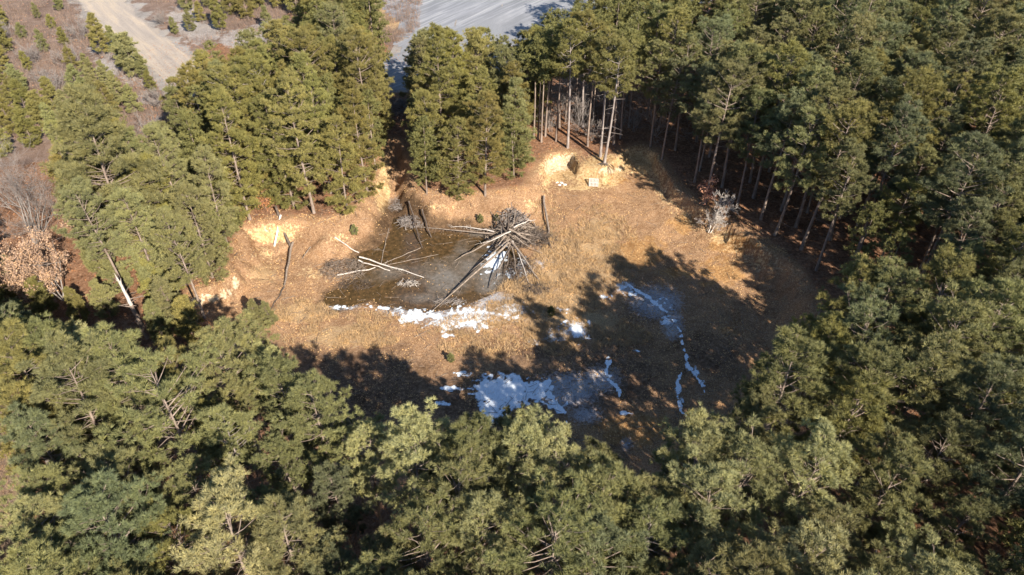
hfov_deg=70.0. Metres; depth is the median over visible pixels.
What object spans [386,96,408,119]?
brush heap
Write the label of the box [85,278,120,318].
pine
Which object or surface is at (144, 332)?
broken snag
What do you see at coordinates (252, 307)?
young pine
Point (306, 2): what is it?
pine tree
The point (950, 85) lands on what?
pine tree
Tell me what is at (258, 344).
pine tree
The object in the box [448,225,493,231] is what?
log
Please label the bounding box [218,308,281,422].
pine tree
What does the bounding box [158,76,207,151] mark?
pine tree
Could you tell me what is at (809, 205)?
pine tree
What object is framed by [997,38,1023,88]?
pine tree
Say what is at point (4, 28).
bare shrub
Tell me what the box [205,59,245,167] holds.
pine tree
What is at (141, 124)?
bare shrub
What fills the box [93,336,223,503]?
pine tree
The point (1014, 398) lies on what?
pine tree
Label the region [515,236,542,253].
log
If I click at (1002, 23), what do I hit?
pine tree
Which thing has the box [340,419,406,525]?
pine tree
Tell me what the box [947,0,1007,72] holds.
pine tree
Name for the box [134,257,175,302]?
pine
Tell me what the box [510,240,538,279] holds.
log
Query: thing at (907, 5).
pine tree
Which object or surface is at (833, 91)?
pine tree
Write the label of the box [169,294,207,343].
pine
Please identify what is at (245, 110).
pine tree
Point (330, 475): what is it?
pine tree
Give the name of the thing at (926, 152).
pine tree
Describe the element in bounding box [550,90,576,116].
bare sapling
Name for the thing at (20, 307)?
pine
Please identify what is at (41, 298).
pine
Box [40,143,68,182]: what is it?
pine tree
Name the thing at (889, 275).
pine tree
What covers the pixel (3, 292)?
pine
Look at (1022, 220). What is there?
pine tree
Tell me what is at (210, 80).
pine tree
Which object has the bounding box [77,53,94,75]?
young pine
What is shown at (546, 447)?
pine tree
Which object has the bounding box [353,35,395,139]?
pine tree
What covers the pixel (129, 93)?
young pine
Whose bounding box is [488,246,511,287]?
log
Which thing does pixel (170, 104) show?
pine tree
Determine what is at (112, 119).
pine tree
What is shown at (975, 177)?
pine tree
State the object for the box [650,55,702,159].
pine tree
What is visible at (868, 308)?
pine tree
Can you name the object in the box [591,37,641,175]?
pine tree
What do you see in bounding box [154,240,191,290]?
pine
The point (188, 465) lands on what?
pine tree
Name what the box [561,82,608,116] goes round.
bare sapling
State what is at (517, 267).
brush heap
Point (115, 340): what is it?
pine tree
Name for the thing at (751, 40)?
pine tree
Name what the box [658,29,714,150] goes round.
pine tree
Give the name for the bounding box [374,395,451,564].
pine tree
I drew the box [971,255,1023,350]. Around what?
pine tree
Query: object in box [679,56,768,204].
pine tree
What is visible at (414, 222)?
leaning pole
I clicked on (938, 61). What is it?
pine tree
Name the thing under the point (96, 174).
pine tree
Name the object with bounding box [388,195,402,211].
brush heap
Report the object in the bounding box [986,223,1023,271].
pine tree
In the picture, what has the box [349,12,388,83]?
pine tree
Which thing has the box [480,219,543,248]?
brush heap
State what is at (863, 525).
pine tree
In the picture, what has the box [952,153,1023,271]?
pine tree
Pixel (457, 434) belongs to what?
pine tree
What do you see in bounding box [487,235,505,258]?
log
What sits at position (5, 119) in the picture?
young pine
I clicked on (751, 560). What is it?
pine tree
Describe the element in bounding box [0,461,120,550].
pine tree
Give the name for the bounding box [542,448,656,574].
pine tree
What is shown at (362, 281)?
brush heap
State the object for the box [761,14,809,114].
pine tree
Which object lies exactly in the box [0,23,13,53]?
young pine
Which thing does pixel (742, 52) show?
pine tree
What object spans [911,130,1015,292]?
pine tree
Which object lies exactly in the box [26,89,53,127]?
young pine
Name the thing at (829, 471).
pine tree
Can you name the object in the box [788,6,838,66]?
pine tree
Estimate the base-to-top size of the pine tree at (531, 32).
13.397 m
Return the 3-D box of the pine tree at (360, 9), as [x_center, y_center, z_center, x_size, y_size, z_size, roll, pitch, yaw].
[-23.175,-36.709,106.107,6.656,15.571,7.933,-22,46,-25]
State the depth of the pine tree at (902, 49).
87.60 m
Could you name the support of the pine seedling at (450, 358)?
on the ground at (772, 282)
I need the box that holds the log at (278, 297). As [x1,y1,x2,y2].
[270,286,284,309]
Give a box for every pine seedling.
[350,223,358,234]
[447,352,454,362]
[477,214,483,222]
[547,305,555,316]
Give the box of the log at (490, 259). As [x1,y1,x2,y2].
[432,242,508,310]
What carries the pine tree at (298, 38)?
on the ground at (772, 282)
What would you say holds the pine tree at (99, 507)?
on the ground at (772, 282)
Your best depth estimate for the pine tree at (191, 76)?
83.62 m
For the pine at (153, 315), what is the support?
on the ground at (772, 282)
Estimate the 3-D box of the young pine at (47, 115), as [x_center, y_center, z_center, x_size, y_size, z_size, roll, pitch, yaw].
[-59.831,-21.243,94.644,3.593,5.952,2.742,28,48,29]
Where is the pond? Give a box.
[324,217,518,312]
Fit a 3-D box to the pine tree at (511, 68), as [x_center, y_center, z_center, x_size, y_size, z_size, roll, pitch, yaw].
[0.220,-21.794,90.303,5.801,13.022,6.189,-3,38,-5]
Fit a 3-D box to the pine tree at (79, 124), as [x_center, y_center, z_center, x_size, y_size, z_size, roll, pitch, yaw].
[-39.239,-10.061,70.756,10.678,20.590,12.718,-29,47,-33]
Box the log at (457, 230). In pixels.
[411,221,492,234]
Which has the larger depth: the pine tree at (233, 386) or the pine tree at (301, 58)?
the pine tree at (301, 58)
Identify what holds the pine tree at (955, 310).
on the ground at (772, 282)
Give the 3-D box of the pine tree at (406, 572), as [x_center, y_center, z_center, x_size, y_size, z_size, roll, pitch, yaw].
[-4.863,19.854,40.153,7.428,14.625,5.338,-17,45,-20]
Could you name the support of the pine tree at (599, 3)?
on the ground at (772, 282)
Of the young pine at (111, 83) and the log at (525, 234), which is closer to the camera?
the log at (525, 234)
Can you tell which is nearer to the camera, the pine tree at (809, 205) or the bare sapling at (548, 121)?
the pine tree at (809, 205)
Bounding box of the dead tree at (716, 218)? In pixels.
[694,190,740,232]
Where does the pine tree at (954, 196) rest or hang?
on the ground at (772, 282)
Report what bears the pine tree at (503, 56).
on the ground at (772, 282)
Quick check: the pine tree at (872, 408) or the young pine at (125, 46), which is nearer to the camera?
the pine tree at (872, 408)
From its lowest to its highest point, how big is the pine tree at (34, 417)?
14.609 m
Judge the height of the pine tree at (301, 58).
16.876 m
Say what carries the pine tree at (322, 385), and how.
on the ground at (772, 282)
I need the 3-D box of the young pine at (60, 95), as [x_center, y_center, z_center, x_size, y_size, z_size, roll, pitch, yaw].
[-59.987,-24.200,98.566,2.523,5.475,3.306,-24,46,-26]
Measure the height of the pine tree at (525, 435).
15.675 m
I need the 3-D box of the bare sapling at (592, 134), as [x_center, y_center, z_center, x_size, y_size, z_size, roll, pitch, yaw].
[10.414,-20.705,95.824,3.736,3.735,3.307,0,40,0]
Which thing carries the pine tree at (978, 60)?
on the ground at (772, 282)
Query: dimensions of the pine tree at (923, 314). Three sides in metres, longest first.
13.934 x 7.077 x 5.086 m
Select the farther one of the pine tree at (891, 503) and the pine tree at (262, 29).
the pine tree at (262, 29)
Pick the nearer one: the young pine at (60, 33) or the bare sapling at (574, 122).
the bare sapling at (574, 122)
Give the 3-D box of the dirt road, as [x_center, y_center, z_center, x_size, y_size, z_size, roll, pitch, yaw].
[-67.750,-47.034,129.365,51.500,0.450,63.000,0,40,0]
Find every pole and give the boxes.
[337,267,374,275]
[358,260,389,270]
[359,256,423,277]
[408,201,422,247]
[421,209,431,237]
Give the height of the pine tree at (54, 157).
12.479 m
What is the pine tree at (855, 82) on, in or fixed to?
on the ground at (772, 282)
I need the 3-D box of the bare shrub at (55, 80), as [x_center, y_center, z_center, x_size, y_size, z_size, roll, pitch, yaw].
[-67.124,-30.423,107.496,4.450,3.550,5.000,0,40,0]
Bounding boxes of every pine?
[0,5,8,26]
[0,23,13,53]
[0,45,8,70]
[0,69,15,103]
[0,96,16,134]
[0,124,12,157]
[0,254,16,280]
[0,280,22,311]
[3,62,27,92]
[5,299,38,320]
[7,78,31,116]
[10,107,42,147]
[14,22,27,37]
[18,50,32,70]
[21,274,59,318]
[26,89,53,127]
[30,2,40,16]
[33,28,49,51]
[38,76,56,110]
[39,102,62,139]
[45,14,55,28]
[52,0,63,9]
[54,89,67,118]
[56,26,69,45]
[61,45,82,70]
[61,285,90,322]
[63,63,85,85]
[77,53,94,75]
[78,232,104,278]
[82,66,102,90]
[85,12,110,54]
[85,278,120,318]
[94,59,113,85]
[94,79,122,112]
[99,253,133,293]
[104,25,114,48]
[104,72,125,104]
[108,33,133,66]
[109,75,122,98]
[113,30,146,76]
[119,82,144,112]
[126,234,159,273]
[134,52,149,78]
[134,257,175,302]
[142,70,156,91]
[142,298,173,341]
[148,274,188,328]
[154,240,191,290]
[168,16,178,33]
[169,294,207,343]
[177,0,193,9]
[182,8,196,31]
[190,228,210,264]
[192,0,207,21]
[201,0,210,6]
[209,0,227,28]
[219,0,236,14]
[234,0,255,17]
[246,298,263,325]
[251,0,264,8]
[259,5,271,28]
[259,300,278,328]
[269,0,283,6]
[282,0,303,14]
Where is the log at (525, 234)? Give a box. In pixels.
[519,232,541,238]
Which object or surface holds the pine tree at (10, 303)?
on the ground at (772, 282)
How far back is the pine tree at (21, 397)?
46.56 m
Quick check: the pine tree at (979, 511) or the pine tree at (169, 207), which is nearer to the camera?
the pine tree at (979, 511)
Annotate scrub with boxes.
[0,0,422,137]
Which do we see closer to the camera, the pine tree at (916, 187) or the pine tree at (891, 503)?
the pine tree at (891, 503)
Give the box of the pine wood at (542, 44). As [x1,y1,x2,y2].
[0,0,1023,574]
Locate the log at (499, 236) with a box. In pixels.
[481,226,510,243]
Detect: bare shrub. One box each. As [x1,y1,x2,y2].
[0,21,14,39]
[10,39,43,62]
[26,65,51,85]
[37,69,65,89]
[44,41,81,72]
[50,11,87,43]
[132,110,170,135]
[139,87,166,107]
[145,8,165,25]
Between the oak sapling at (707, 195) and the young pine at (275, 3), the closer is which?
the oak sapling at (707, 195)
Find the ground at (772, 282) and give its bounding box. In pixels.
[0,0,1023,574]
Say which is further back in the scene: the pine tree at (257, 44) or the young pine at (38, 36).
the young pine at (38, 36)
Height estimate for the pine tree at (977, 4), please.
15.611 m
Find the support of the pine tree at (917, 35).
on the ground at (772, 282)
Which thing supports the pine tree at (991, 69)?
on the ground at (772, 282)
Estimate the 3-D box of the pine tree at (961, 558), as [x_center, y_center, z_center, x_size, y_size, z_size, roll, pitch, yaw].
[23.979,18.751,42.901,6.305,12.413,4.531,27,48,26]
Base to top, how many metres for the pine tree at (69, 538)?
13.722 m
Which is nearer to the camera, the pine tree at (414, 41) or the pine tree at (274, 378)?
the pine tree at (274, 378)
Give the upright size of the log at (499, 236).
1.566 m
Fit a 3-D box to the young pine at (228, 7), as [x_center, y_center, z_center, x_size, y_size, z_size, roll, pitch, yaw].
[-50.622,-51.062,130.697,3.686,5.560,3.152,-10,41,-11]
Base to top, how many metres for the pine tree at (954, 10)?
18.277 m
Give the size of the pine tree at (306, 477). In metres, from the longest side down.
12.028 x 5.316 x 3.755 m
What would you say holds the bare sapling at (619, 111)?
on the ground at (772, 282)
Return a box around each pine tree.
[0,300,50,440]
[0,316,76,462]
[0,325,49,463]
[0,375,86,485]
[0,402,104,537]
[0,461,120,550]
[0,490,108,574]
[0,524,98,574]
[4,310,85,410]
[13,329,140,507]
[20,519,118,574]
[23,317,102,420]
[39,82,178,252]
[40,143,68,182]
[42,366,121,479]
[46,143,105,228]
[47,109,100,175]
[49,176,136,307]
[52,465,174,574]
[54,316,121,424]
[58,114,134,234]
[64,438,174,574]
[67,320,148,439]
[77,321,186,492]
[88,138,113,204]
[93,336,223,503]
[100,421,174,522]
[101,125,166,204]
[105,186,170,281]
[107,556,145,574]
[110,116,151,191]
[122,498,225,574]
[130,152,190,243]
[137,121,196,214]
[140,121,198,199]
[145,207,211,325]
[147,204,204,283]
[148,368,220,477]
[150,334,208,441]
[153,120,193,189]
[157,451,235,566]
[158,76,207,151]
[162,83,214,174]
[165,179,234,285]
[168,453,285,574]
[169,60,228,174]
[181,143,239,248]
[183,316,268,467]
[191,49,213,115]
[192,402,264,497]
[194,396,256,488]
[195,63,248,183]
[195,85,264,219]
[200,58,237,128]
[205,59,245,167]
[212,118,269,207]
[216,63,257,119]
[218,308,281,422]
[219,45,254,135]
[222,55,268,181]
[227,104,293,210]
[235,48,285,161]
[237,348,320,473]
[238,482,306,566]
[239,339,296,444]
[241,27,274,83]
[241,63,285,154]
[243,90,316,209]
[245,37,282,127]
[248,420,317,536]
[248,489,348,574]
[253,71,314,188]
[256,21,290,78]
[259,65,332,213]
[262,17,290,77]
[270,368,361,499]
[273,23,348,105]
[273,36,307,122]
[278,49,334,171]
[288,39,336,127]
[290,72,348,193]
[299,0,332,46]
[302,17,324,56]
[302,525,357,574]
[307,460,375,559]
[311,400,386,506]
[313,113,372,214]
[314,2,354,94]
[316,1,350,66]
[319,33,359,129]
[331,0,372,39]
[332,22,385,149]
[335,537,402,574]
[336,87,384,195]
[337,45,380,137]
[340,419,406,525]
[343,23,388,106]
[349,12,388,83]
[351,45,387,119]
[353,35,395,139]
[356,522,424,574]
[359,476,486,574]
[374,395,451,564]
[386,567,451,574]
[399,35,436,102]
[401,434,506,571]
[402,27,436,96]
[404,89,460,180]
[406,423,462,501]
[407,68,443,148]
[413,21,469,156]
[429,409,519,524]
[430,26,465,120]
[431,29,471,138]
[435,115,485,200]
[440,487,528,574]
[447,26,500,129]
[459,65,497,157]
[461,89,509,196]
[464,26,491,107]
[481,466,620,574]
[482,404,537,499]
[483,487,579,573]
[484,403,569,536]
[487,44,535,142]
[493,76,536,166]
[497,60,534,155]
[500,29,552,125]
[512,23,547,115]
[515,419,595,525]
[524,500,652,574]
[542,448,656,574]
[550,17,590,148]
[554,435,632,508]
[566,8,607,127]
[579,27,624,157]
[580,0,615,104]
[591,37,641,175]
[596,0,643,29]
[611,467,696,570]
[612,552,663,574]
[613,492,696,574]
[629,0,680,119]
[633,38,682,146]
[634,0,681,92]
[647,517,759,574]
[648,401,734,554]
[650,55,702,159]
[653,1,693,130]
[654,442,758,572]
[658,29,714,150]
[666,408,728,525]
[677,61,730,182]
[679,15,748,141]
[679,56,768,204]
[694,13,738,69]
[696,532,797,574]
[702,413,783,569]
[704,38,743,157]
[707,2,745,57]
[709,0,752,37]
[709,41,774,187]
[718,373,793,513]
[723,36,773,168]
[725,83,786,206]
[729,0,777,38]
[737,23,771,127]
[737,323,846,495]
[738,51,793,182]
[744,47,785,154]
[745,0,789,32]
[748,413,858,561]
[750,36,818,198]
[753,86,819,219]
[755,516,860,574]
[761,0,800,42]
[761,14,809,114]
[763,101,838,235]
[764,51,816,172]
[768,0,828,51]
[775,59,835,211]
[775,498,861,574]
[777,302,857,435]
[781,49,830,159]
[786,0,834,51]
[786,80,856,227]
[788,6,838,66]
[788,367,910,519]
[789,332,931,489]
[790,310,848,396]
[794,96,882,250]
[799,252,904,363]
[802,136,879,271]
[804,102,841,213]
[810,0,877,68]
[810,10,887,167]
[811,281,916,459]
[816,45,884,196]
[817,499,875,571]
[819,96,890,240]
[821,75,872,179]
[821,565,877,574]
[833,0,903,59]
[836,539,911,574]
[837,421,940,568]
[838,13,911,107]
[838,106,889,218]
[839,255,936,413]
[844,276,898,334]
[847,44,894,120]
[850,75,905,197]
[851,508,934,574]
[853,65,947,235]
[853,413,926,514]
[854,93,934,258]
[856,328,974,486]
[863,0,899,17]
[865,0,912,54]
[866,176,931,258]
[869,47,948,180]
[869,529,978,574]
[873,64,955,226]
[873,276,1005,447]
[875,0,927,43]
[877,40,924,127]
[877,90,940,199]
[880,142,945,258]
[882,536,984,574]
[883,49,945,171]
[887,238,994,405]
[888,301,972,414]
[892,407,993,540]
[897,27,941,68]
[900,491,1003,563]
[905,120,964,225]
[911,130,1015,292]
[912,69,983,191]
[913,0,971,60]
[916,355,1009,458]
[917,86,967,174]
[918,102,967,177]
[918,352,1023,519]
[919,149,989,269]
[923,18,970,76]
[924,194,1005,320]
[926,273,1023,460]
[932,235,991,305]
[933,142,1009,255]
[935,32,996,117]
[945,57,1023,186]
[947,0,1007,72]
[949,60,1023,155]
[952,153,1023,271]
[953,0,1003,89]
[958,126,1023,239]
[962,290,1023,384]
[962,399,1023,549]
[963,0,1017,34]
[970,218,1023,342]
[971,5,1023,78]
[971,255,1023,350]
[975,136,1023,236]
[976,2,1023,126]
[981,425,1023,532]
[983,105,1023,150]
[985,543,1023,574]
[986,108,1023,203]
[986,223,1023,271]
[986,343,1022,409]
[987,47,1023,126]
[987,81,1023,151]
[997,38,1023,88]
[998,210,1023,260]
[998,361,1023,443]
[1002,345,1022,399]
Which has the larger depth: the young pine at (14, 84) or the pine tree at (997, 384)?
the young pine at (14, 84)
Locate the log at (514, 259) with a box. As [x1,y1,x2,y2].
[511,244,518,281]
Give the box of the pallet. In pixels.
[589,178,598,186]
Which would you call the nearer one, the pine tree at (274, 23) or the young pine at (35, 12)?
the pine tree at (274, 23)
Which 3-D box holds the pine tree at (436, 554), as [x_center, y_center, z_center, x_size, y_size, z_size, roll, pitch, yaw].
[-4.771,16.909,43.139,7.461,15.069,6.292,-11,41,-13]
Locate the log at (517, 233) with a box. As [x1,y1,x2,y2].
[509,228,535,246]
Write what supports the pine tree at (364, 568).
on the ground at (772, 282)
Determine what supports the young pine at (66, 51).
on the ground at (772, 282)
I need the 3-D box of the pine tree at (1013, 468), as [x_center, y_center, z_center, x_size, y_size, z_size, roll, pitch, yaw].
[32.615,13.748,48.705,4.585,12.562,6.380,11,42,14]
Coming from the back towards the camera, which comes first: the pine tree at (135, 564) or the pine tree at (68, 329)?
the pine tree at (68, 329)
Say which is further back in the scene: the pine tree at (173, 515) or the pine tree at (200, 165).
the pine tree at (200, 165)
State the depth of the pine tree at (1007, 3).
101.01 m
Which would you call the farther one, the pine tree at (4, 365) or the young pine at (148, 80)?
the young pine at (148, 80)
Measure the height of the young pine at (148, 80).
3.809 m
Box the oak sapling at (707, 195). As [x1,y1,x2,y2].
[697,174,718,204]
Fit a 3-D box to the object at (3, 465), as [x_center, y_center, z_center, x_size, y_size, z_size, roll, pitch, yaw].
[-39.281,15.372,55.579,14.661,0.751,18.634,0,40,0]
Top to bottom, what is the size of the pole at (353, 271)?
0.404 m
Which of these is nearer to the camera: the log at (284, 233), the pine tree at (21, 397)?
the pine tree at (21, 397)
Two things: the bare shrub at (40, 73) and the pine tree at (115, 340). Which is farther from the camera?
the bare shrub at (40, 73)
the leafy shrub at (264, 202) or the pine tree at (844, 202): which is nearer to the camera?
the pine tree at (844, 202)
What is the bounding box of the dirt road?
[77,0,199,96]
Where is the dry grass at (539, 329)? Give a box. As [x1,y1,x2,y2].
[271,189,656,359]
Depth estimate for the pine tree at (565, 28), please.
85.51 m
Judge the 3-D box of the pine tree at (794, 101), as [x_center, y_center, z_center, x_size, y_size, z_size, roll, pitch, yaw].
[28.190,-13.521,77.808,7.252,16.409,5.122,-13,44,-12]
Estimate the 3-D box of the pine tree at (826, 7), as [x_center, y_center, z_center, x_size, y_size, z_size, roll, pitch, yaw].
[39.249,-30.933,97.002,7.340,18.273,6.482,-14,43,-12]
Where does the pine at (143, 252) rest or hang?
on the ground at (772, 282)
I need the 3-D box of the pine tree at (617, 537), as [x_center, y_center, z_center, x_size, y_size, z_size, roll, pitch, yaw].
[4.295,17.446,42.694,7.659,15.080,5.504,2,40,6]
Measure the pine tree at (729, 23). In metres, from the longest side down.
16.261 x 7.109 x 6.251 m
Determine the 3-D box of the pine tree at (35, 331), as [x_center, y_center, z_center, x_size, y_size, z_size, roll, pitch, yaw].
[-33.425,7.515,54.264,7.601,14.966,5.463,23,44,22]
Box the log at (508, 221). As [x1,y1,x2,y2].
[506,210,508,230]
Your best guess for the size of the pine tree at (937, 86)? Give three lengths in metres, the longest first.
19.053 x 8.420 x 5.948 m
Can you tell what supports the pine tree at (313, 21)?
on the ground at (772, 282)
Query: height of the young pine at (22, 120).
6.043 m
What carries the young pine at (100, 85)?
on the ground at (772, 282)
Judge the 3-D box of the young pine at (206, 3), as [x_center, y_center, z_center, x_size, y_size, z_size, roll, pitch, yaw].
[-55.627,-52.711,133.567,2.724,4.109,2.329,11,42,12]
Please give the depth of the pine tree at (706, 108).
81.65 m
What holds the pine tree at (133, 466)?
on the ground at (772, 282)
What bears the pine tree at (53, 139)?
on the ground at (772, 282)
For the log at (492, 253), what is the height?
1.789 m
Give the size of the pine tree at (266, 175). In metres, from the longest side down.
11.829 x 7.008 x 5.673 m
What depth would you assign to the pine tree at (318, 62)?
88.49 m
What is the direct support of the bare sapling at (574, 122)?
on the ground at (772, 282)
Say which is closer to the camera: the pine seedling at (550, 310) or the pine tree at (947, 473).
the pine tree at (947, 473)
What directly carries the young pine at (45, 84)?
on the ground at (772, 282)
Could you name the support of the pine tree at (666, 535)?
on the ground at (772, 282)
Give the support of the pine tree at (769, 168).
on the ground at (772, 282)
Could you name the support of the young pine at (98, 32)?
on the ground at (772, 282)
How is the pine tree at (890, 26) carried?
on the ground at (772, 282)
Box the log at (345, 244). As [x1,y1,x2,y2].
[334,237,358,252]
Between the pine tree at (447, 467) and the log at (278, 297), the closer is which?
the pine tree at (447, 467)
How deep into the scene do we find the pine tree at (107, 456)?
43.38 m
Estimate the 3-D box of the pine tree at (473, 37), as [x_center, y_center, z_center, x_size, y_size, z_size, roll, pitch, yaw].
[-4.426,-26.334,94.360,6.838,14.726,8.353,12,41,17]
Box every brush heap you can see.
[317,257,367,280]
[331,279,374,291]
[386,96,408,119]
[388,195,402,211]
[394,214,422,229]
[397,279,418,286]
[434,294,465,305]
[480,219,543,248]
[494,202,529,225]
[503,253,537,283]
[508,226,559,251]
[521,281,549,295]
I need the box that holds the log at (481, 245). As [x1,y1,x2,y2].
[454,232,505,260]
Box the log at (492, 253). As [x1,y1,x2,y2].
[469,239,509,272]
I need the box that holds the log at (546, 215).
[540,195,549,233]
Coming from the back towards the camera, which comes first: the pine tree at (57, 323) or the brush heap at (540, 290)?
the brush heap at (540, 290)
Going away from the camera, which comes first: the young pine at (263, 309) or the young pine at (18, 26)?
the young pine at (263, 309)
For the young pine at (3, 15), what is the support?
on the ground at (772, 282)
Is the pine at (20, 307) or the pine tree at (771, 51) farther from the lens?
the pine tree at (771, 51)
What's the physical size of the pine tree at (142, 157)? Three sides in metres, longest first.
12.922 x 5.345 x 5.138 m
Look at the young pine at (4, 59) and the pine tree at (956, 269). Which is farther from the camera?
the young pine at (4, 59)
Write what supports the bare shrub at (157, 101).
on the ground at (772, 282)
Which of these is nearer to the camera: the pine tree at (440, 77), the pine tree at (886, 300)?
the pine tree at (886, 300)
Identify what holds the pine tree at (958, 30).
on the ground at (772, 282)
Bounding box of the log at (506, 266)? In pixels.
[499,253,510,276]
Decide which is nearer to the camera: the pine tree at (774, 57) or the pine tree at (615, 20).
the pine tree at (774, 57)
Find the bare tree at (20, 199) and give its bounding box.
[0,135,62,243]
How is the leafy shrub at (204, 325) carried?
on the ground at (772, 282)
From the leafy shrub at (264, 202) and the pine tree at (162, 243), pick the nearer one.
the pine tree at (162, 243)
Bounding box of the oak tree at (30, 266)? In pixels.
[0,216,84,309]
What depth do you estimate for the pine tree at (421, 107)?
84.62 m
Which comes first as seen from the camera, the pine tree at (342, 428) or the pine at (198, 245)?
the pine tree at (342, 428)
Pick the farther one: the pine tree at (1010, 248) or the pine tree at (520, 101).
the pine tree at (520, 101)
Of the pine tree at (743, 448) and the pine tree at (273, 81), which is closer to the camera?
the pine tree at (743, 448)
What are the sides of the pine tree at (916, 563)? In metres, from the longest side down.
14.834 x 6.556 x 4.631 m
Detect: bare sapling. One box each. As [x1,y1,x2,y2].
[533,99,551,120]
[536,107,556,131]
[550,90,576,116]
[552,78,591,101]
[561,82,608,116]
[562,92,594,134]
[580,113,605,141]
[585,70,620,103]
[602,79,627,102]
[604,96,637,127]
[610,101,649,131]
[626,88,704,146]
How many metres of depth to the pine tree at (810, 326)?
53.95 m
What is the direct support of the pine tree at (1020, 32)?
on the ground at (772, 282)
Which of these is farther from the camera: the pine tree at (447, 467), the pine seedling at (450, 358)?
the pine seedling at (450, 358)
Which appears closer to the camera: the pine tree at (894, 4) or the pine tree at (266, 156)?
the pine tree at (266, 156)
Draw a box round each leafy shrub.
[190,315,227,341]
[249,189,271,211]
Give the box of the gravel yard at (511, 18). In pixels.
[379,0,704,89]
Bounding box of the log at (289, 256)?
[284,241,293,285]
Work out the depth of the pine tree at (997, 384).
45.26 m
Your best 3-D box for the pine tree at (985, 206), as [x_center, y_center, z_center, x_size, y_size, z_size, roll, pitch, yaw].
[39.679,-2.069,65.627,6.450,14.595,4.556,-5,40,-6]
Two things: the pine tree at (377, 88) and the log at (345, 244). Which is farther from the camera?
the pine tree at (377, 88)
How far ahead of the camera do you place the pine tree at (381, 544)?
41.31 m
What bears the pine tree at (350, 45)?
on the ground at (772, 282)
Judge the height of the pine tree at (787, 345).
17.585 m
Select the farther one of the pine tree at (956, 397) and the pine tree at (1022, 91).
the pine tree at (1022, 91)
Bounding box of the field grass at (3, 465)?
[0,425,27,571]
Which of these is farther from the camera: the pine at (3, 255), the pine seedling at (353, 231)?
the pine seedling at (353, 231)
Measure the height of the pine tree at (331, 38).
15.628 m
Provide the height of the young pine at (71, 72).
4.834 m
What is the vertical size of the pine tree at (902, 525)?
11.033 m
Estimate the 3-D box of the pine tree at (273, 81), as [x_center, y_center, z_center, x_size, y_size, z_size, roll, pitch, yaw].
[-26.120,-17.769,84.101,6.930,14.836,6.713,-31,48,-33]
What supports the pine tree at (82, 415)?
on the ground at (772, 282)
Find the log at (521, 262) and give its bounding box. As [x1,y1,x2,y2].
[516,250,528,282]
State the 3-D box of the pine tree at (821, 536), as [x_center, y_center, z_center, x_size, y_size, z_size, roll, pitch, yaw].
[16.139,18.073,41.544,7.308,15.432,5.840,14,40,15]
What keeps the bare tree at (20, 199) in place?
on the ground at (772, 282)
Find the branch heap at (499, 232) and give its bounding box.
[484,214,533,249]
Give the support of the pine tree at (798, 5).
on the ground at (772, 282)
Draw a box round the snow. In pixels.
[329,230,704,423]
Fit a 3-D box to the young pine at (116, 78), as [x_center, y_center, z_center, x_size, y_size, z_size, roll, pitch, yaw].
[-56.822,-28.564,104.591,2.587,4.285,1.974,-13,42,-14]
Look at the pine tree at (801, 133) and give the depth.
72.18 m
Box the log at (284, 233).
[274,206,290,247]
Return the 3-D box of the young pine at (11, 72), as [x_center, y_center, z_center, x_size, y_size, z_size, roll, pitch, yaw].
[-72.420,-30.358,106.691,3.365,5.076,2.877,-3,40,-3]
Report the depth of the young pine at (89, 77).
103.15 m
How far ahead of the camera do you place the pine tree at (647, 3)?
100.54 m
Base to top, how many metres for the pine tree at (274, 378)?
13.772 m
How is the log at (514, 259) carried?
on the ground at (772, 282)
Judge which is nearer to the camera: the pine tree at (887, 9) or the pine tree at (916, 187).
the pine tree at (916, 187)
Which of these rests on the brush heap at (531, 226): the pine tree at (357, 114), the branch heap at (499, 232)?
the branch heap at (499, 232)
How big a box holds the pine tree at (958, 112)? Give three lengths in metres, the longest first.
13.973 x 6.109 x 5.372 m
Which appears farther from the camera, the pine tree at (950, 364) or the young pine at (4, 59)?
the young pine at (4, 59)
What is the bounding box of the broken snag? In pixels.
[114,273,149,339]
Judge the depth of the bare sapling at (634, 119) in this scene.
97.83 m
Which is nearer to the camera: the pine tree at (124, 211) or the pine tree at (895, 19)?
the pine tree at (124, 211)
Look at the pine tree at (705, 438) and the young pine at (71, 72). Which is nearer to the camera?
the pine tree at (705, 438)
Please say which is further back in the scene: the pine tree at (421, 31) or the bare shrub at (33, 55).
the bare shrub at (33, 55)
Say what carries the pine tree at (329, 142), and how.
on the ground at (772, 282)
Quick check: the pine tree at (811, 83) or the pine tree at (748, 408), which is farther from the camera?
the pine tree at (811, 83)
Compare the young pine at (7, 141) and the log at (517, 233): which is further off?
the young pine at (7, 141)
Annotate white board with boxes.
[274,215,281,246]
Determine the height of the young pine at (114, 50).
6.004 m
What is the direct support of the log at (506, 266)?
on the ground at (772, 282)
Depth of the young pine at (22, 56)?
112.62 m
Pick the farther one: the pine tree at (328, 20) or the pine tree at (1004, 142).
the pine tree at (328, 20)
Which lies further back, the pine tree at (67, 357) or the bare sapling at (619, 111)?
the bare sapling at (619, 111)
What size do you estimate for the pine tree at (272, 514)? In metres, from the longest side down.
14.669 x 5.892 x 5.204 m
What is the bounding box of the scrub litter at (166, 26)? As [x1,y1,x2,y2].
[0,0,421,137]
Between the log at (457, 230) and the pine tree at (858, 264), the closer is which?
the pine tree at (858, 264)
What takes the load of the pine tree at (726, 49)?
on the ground at (772, 282)

